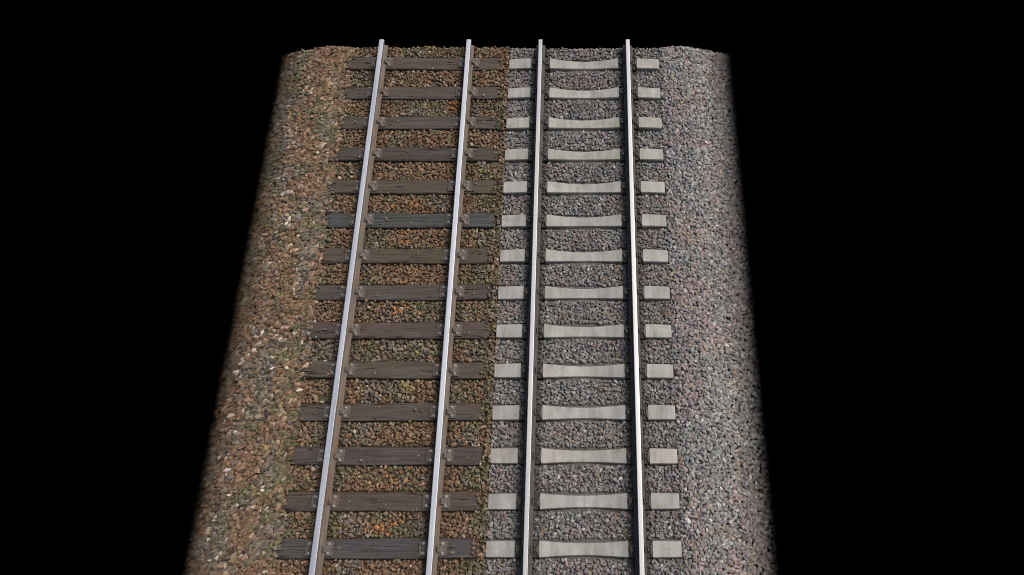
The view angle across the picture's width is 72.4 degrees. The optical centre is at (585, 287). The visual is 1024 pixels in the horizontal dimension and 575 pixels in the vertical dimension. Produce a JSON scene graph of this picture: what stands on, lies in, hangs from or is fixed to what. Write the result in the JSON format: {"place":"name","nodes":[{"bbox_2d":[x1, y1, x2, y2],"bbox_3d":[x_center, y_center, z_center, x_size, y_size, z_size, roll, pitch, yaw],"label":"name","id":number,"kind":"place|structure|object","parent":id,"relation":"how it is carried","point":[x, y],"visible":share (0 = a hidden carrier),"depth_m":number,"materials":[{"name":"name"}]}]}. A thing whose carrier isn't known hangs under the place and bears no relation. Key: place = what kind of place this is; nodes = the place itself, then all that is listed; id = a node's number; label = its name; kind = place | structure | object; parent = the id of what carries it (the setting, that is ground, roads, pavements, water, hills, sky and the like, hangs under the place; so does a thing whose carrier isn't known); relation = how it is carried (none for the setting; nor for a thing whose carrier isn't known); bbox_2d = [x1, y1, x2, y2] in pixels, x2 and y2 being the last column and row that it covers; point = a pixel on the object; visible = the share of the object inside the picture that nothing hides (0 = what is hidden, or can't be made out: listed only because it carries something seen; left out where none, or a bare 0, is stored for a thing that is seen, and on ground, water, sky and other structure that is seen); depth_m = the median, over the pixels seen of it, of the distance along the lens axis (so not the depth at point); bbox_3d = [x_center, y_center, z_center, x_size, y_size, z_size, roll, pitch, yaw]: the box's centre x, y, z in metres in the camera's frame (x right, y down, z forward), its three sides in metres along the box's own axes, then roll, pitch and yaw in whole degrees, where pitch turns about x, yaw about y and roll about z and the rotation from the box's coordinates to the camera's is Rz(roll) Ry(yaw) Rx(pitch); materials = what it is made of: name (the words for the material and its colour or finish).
{"place":"outdoors","nodes":[
{"label":"outdoors","id":0,"kind":"place"},
{"bbox_2d":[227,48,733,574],"bbox_3d":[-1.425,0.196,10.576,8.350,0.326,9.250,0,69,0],"label":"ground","id":1,"kind":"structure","parent":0,"point":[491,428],"depth_m":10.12,"materials":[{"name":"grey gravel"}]},
{"bbox_2d":[201,45,510,574],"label":"brown gravel","id":2,"kind":"structure","parent":1,"relation":"on","point":[269,347],"depth_m":10.27,"materials":[{"name":"brown gravel"}]},
{"bbox_2d":[274,538,477,558],"bbox_3d":[-2.753,3.440,9.149,2.663,0.221,0.256,0,69,0],"label":"wooden sleeper","id":3,"kind":"object","parent":2,"relation":"on","point":[403,548],"visible":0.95,"depth_m":9.11,"materials":[{"name":"wood"}]},
{"bbox_2d":[282,492,480,511],"bbox_3d":[-2.741,2.885,9.364,2.654,0.221,0.258,0,69,0],"label":"wooden sleeper","id":4,"kind":"object","parent":2,"relation":"on","point":[399,501],"visible":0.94,"depth_m":9.32,"materials":[{"name":"wood"}]},
{"bbox_2d":[290,446,482,465],"bbox_3d":[-2.738,2.325,9.580,2.620,0.221,0.256,0,69,0],"label":"wooden sleeper","id":5,"kind":"object","parent":2,"relation":"on","point":[377,456],"visible":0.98,"depth_m":9.54,"materials":[{"name":"wood"}]},
{"bbox_2d":[297,403,484,421],"bbox_3d":[-2.739,1.760,9.798,2.634,0.221,0.256,0,69,0],"label":"wooden sleeper","id":6,"kind":"object","parent":2,"relation":"on","point":[384,412],"visible":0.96,"depth_m":9.76,"materials":[{"name":"wood"}]},
{"bbox_2d":[302,361,487,379],"bbox_3d":[-2.746,1.197,10.015,2.653,0.221,0.255,0,69,0],"label":"wooden sleeper","id":7,"kind":"object","parent":2,"relation":"on","point":[397,370],"visible":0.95,"depth_m":9.98,"materials":[{"name":"wood"}]},
{"bbox_2d":[308,322,489,339],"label":"wooden sleeper","id":8,"kind":"object","parent":2,"relation":"on","point":[409,331],"visible":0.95,"depth_m":10.19,"materials":[{"name":"wood"}]},
{"bbox_2d":[313,284,490,301],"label":"wooden sleeper","id":9,"kind":"object","parent":2,"relation":"on","point":[405,293],"visible":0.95,"depth_m":10.40,"materials":[{"name":"wood"}]},
{"bbox_2d":[308,39,387,574],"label":"rail","id":10,"kind":"object","parent":9,"relation":"on","point":[323,507],"visible":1,"depth_m":10.09,"materials":[{"name":"metal"}]},
{"bbox_2d":[425,39,473,574],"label":"rail","id":11,"kind":"object","parent":9,"relation":"on","point":[437,486],"visible":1,"depth_m":10.08,"materials":[{"name":"metal"}]},
{"bbox_2d":[320,248,493,264],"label":"wooden sleeper","id":12,"kind":"object","parent":2,"relation":"on","point":[371,256],"visible":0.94,"depth_m":10.62,"materials":[{"name":"wood"}]},
{"bbox_2d":[326,213,494,228],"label":"wooden sleeper","id":13,"kind":"object","parent":2,"relation":"on","point":[400,221],"visible":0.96,"depth_m":10.84,"materials":[{"name":"wood"}]},
{"bbox_2d":[330,179,495,194],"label":"wooden sleeper","id":14,"kind":"object","parent":2,"relation":"on","point":[413,187],"visible":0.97,"depth_m":11.05,"materials":[{"name":"wood"}]},
{"bbox_2d":[334,147,497,162],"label":"wooden sleeper","id":15,"kind":"object","parent":2,"relation":"on","point":[422,155],"visible":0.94,"depth_m":11.26,"materials":[{"name":"wood"}]},
{"bbox_2d":[340,116,500,130],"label":"wooden sleeper","id":16,"kind":"object","parent":2,"relation":"on","point":[445,123],"visible":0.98,"depth_m":11.48,"materials":[{"name":"wood"}]},
{"bbox_2d":[342,87,500,101],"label":"wooden sleeper","id":17,"kind":"object","parent":2,"relation":"on","point":[417,93],"visible":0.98,"depth_m":11.69,"materials":[{"name":"wood"}]},
{"bbox_2d":[348,57,503,71],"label":"wooden sleeper","id":18,"kind":"object","parent":2,"relation":"on","point":[368,64],"visible":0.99,"depth_m":11.91,"materials":[{"name":"wood"}]},
{"bbox_2d":[484,46,757,574],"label":"grey gravel","id":19,"kind":"structure","parent":1,"relation":"on","point":[710,175],"depth_m":10.27,"materials":[{"name":"grey gravel"}]},
{"bbox_2d":[485,539,681,558],"bbox_3d":[-0.024,3.456,9.177,2.576,0.238,0.274,0,69,0],"label":"concrete sleeper","id":20,"kind":"object","parent":19,"relation":"on","point":[545,549],"visible":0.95,"depth_m":9.14,"materials":[{"name":"concrete"}]},
{"bbox_2d":[492,405,674,421],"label":"concrete sleeper","id":21,"kind":"object","parent":19,"relation":"on","point":[551,413],"visible":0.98,"depth_m":9.78,"materials":[{"name":"concrete"}]},
{"bbox_2d":[488,492,679,510],"bbox_3d":[-0.024,2.893,9.394,2.576,0.238,0.274,0,69,0],"label":"concrete sleeper","id":22,"kind":"object","parent":19,"relation":"on","point":[655,501],"visible":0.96,"depth_m":9.35,"materials":[{"name":"concrete"}]},
{"bbox_2d":[490,448,677,465],"bbox_3d":[-0.024,2.336,9.609,2.576,0.238,0.274,0,69,0],"label":"concrete sleeper","id":23,"kind":"object","parent":19,"relation":"on","point":[617,456],"visible":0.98,"depth_m":9.56,"materials":[{"name":"concrete"}]},
{"bbox_2d":[494,363,673,380],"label":"concrete sleeper","id":24,"kind":"object","parent":19,"relation":"on","point":[544,371],"visible":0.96,"depth_m":10.00,"materials":[{"name":"concrete"}]},
{"bbox_2d":[496,324,671,340],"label":"concrete sleeper","id":25,"kind":"object","parent":19,"relation":"on","point":[516,332],"visible":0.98,"depth_m":10.21,"materials":[{"name":"concrete"}]},
{"bbox_2d":[498,286,669,301],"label":"concrete sleeper","id":26,"kind":"object","parent":19,"relation":"on","point":[614,294],"visible":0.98,"depth_m":10.43,"materials":[{"name":"concrete"}]},
{"bbox_2d":[520,39,544,574],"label":"rail","id":27,"kind":"object","parent":26,"relation":"on","point":[528,470],"visible":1,"depth_m":10.10,"materials":[{"name":"metal"}]},
{"bbox_2d":[623,39,646,574],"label":"rail","id":28,"kind":"object","parent":26,"relation":"on","point":[638,475],"visible":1,"depth_m":10.09,"materials":[{"name":"metal"}]},
{"bbox_2d":[500,249,667,264],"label":"concrete sleeper","id":29,"kind":"object","parent":19,"relation":"on","point":[615,257],"visible":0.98,"depth_m":10.64,"materials":[{"name":"concrete"}]},
{"bbox_2d":[501,214,666,229],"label":"concrete sleeper","id":30,"kind":"object","parent":19,"relation":"on","point":[619,222],"visible":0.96,"depth_m":10.86,"materials":[{"name":"concrete"}]},
{"bbox_2d":[503,181,664,196],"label":"concrete sleeper","id":31,"kind":"object","parent":19,"relation":"on","point":[550,188],"visible":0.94,"depth_m":11.07,"materials":[{"name":"concrete"}]},
{"bbox_2d":[505,148,662,163],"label":"concrete sleeper","id":32,"kind":"object","parent":19,"relation":"on","point":[552,156],"visible":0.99,"depth_m":11.29,"materials":[{"name":"concrete"}]},
{"bbox_2d":[506,117,661,131],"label":"concrete sleeper","id":33,"kind":"object","parent":19,"relation":"on","point":[616,124],"visible":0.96,"depth_m":11.51,"materials":[{"name":"concrete"}]},
{"bbox_2d":[509,58,658,72],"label":"concrete sleeper","id":34,"kind":"object","parent":19,"relation":"on","point":[613,65],"visible":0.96,"depth_m":11.94,"materials":[{"name":"concrete"}]},
{"bbox_2d":[508,87,660,101],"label":"concrete sleeper","id":35,"kind":"object","parent":19,"relation":"on","point":[556,94],"visible":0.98,"depth_m":11.72,"materials":[{"name":"concrete"}]},
{"bbox_2d":[0,0,1023,574],"label":"sky","id":36,"kind":"structure","parent":0,"point":[873,150],"materials":[{"name":"black"}]}
]}

